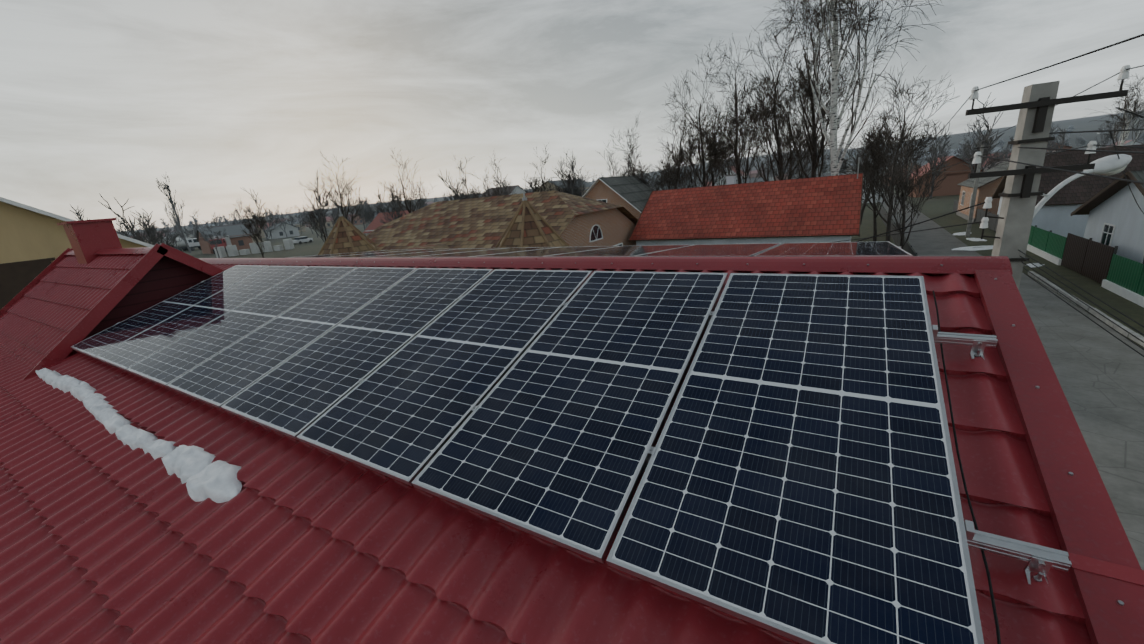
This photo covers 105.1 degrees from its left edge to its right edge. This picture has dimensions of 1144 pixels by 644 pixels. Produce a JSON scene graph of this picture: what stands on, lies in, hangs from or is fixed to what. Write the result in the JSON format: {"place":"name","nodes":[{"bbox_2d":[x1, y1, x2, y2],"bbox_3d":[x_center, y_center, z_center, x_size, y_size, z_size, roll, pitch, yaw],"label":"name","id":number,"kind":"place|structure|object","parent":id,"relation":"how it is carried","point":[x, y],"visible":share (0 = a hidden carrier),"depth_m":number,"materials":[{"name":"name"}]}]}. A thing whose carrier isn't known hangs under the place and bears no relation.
{"place":"outdoors","nodes":[
{"label":"outdoors","id":0,"kind":"place"},
{"bbox_2d":[318,189,602,254],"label":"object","id":1,"kind":"object","parent":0,"point":[529,226],"visible":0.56,"depth_m":19.42,"materials":[{"name":"brown wood"}]},
{"bbox_2d":[367,190,637,250],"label":"house","id":2,"kind":"structure","parent":0,"point":[484,222],"depth_m":25.80,"materials":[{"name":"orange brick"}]},
{"bbox_2d":[0,0,1143,231],"label":"sky","id":3,"kind":"structure","parent":0,"point":[109,98],"materials":[{"name":"grey"}]},
{"bbox_2d":[124,110,1143,234],"bbox_3d":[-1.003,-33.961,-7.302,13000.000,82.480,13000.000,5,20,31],"label":"hills","id":4,"kind":"structure","parent":0,"point":[1085,124],"depth_m":783.56,"materials":[{"name":"plant"}]},
{"bbox_2d":[70,93,1143,246],"bbox_3d":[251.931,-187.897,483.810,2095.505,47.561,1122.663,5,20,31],"label":"town trees","id":5,"kind":"object","parent":4,"relation":"on","point":[154,239],"visible":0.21,"depth_m":63.78,"materials":[{"name":"brown plant"}]},
{"bbox_2d":[166,171,1143,347],"bbox_3d":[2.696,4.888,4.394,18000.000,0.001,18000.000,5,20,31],"label":"ground","id":6,"kind":"structure","parent":0,"point":[936,206],"depth_m":36.41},
{"bbox_2d":[0,197,153,263],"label":"neighboring house","id":7,"kind":"structure","parent":6,"relation":"on","point":[27,233],"depth_m":18.66,"materials":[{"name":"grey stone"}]},
{"bbox_2d":[0,257,54,309],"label":"hall gate","id":8,"kind":"structure","parent":7,"relation":"attached to","point":[16,278],"depth_m":18.41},
{"bbox_2d":[164,236,312,257],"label":"houses","id":9,"kind":"structure","parent":6,"relation":"on","point":[224,246],"depth_m":87.34,"materials":[{"name":"metal"}]},
{"bbox_2d":[233,140,629,257],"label":"trees","id":10,"kind":"object","parent":6,"relation":"on","point":[410,210],"visible":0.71,"depth_m":57.29,"materials":[{"name":"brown plant"}]},
{"bbox_2d":[116,117,1121,257],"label":"trees","id":11,"kind":"object","parent":6,"relation":"on","point":[178,222],"visible":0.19,"depth_m":104.28,"materials":[{"name":"brown plant"}]},
{"bbox_2d":[582,175,655,218],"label":"house roof","id":12,"kind":"structure","parent":6,"relation":"on","point":[631,194],"depth_m":36.20,"materials":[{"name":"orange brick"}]},
{"bbox_2d":[126,129,1142,253],"bbox_3d":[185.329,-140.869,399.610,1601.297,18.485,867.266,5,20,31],"label":"town","id":13,"kind":"object","parent":6,"relation":"on","point":[948,185],"visible":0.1,"depth_m":97.11,"materials":[{"name":"brick"}]},
{"bbox_2d":[611,1,959,248],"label":"trees","id":14,"kind":"object","parent":6,"relation":"on","point":[719,151],"visible":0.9,"depth_m":31.83,"materials":[{"name":"black plant"}]},
{"bbox_2d":[900,145,990,236],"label":"poles","id":15,"kind":"object","parent":6,"relation":"on","point":[971,212],"visible":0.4,"depth_m":32.77,"materials":[{"name":"concrete"}]},
{"bbox_2d":[755,0,1143,175],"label":"birch","id":16,"kind":"object","parent":6,"relation":"on","point":[835,62],"visible":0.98,"depth_m":26.76,"materials":[{"name":"grey plant"}]},
{"bbox_2d":[903,147,1011,159],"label":"apartments","id":17,"kind":"structure","parent":6,"relation":"on","point":[995,148],"depth_m":141.16,"materials":[{"name":"brown"}]},
{"bbox_2d":[956,161,1009,222],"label":"house","id":18,"kind":"structure","parent":6,"relation":"on","point":[987,186],"depth_m":40.00,"materials":[{"name":"beige paint"}]},
{"bbox_2d":[880,200,1143,307],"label":"fences","id":19,"kind":"object","parent":6,"relation":"on","point":[1106,267],"visible":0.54,"depth_m":20.87,"materials":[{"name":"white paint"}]},
{"bbox_2d":[965,65,1131,289],"bbox_3d":[5.417,0.847,5.174,2.460,6.765,0.732,-10,17,-14],"label":"utility pole","id":20,"kind":"object","parent":6,"relation":"on","point":[1019,209],"visible":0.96,"depth_m":4.30,"materials":[{"name":"concrete"}]},
{"bbox_2d":[635,34,1143,356],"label":"wires","id":21,"kind":"object","parent":20,"relation":"attached to","point":[1110,131],"visible":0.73,"depth_m":3.49,"materials":[{"name":"black"}]},
{"bbox_2d":[1028,271,1143,346],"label":"kerbs","id":22,"kind":"structure","parent":6,"relation":"on","point":[1105,320],"depth_m":16.12,"materials":[{"name":"concrete"}]},
{"bbox_2d":[628,173,863,245],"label":"red tile house","id":23,"kind":"structure","parent":0,"point":[814,209],"depth_m":25.25,"materials":[{"name":"tile"}]},
{"bbox_2d":[857,157,859,178],"bbox_3d":[15.682,-7.177,24.236,0.160,3.660,0.100,5,20,31],"label":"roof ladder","id":24,"kind":"object","parent":23,"relation":"attached to","point":[858,166],"visible":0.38,"depth_m":23.82,"materials":[{"name":"grey metal"}]},
{"bbox_2d":[881,194,1143,569],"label":"street","id":25,"kind":"structure","parent":0,"point":[1099,371],"depth_m":11.91,"materials":[{"name":"grey asphalt"}]},
{"bbox_2d":[992,144,1143,236],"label":"brown roof house","id":26,"kind":"structure","parent":0,"point":[1057,209],"depth_m":27.99,"materials":[{"name":"brown"}]},
{"bbox_2d":[1071,170,1143,263],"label":"grey slate house","id":27,"kind":"structure","parent":0,"point":[1113,211],"depth_m":20.17,"materials":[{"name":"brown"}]},
{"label":"house walls","id":28,"kind":"object","parent":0,"visible":0},
{"bbox_2d":[238,264,973,276],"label":"roof sheets","id":29,"kind":"object","parent":28,"relation":"on","point":[858,273],"depth_m":3.39,"materials":[{"name":"red metal"}]},
{"bbox_2d":[0,218,223,379],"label":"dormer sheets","id":30,"kind":"object","parent":29,"relation":"on","point":[91,240],"visible":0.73,"depth_m":6.44,"materials":[{"name":"red metal"}]},
{"bbox_2d":[0,254,144,367],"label":"dormer","id":31,"kind":"object","parent":30,"relation":"on","point":[41,319],"visible":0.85,"depth_m":6.73,"materials":[{"name":"red metal"}]},
{"bbox_2d":[0,264,1091,643],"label":"roof","id":32,"kind":"structure","parent":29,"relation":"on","point":[106,536],"depth_m":2.08,"materials":[{"name":"red metal"}]},
{"bbox_2d":[73,256,211,350],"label":"dormer gables","id":33,"kind":"object","parent":32,"relation":"on","point":[163,279],"visible":0.29,"depth_m":6.37,"materials":[{"name":"red metal"}]},
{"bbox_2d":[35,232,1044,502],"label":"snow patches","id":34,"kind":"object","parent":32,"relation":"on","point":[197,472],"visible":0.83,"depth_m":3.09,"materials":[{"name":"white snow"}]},
{"bbox_2d":[116,246,1071,583],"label":"mounting rails","id":35,"kind":"object","parent":29,"relation":"on","point":[1040,560],"visible":0.23,"depth_m":1.37,"materials":[{"name":"metal"}]},
{"bbox_2d":[71,241,983,643],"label":"solar panels","id":36,"kind":"object","parent":35,"relation":"on","point":[797,483],"visible":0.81,"depth_m":2.23,"materials":[{"name":"blue glass"}]},
{"bbox_2d":[197,256,1143,643],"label":"roof ridge cap","id":37,"kind":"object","parent":28,"relation":"on","point":[1085,516],"depth_m":1.83,"materials":[{"name":"red metal"}]},
{"bbox_2d":[249,261,1143,643],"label":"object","id":38,"kind":"object","parent":37,"relation":"on","point":[1107,569],"visible":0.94,"depth_m":1.31,"materials":[{"name":"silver metal"}]}
]}

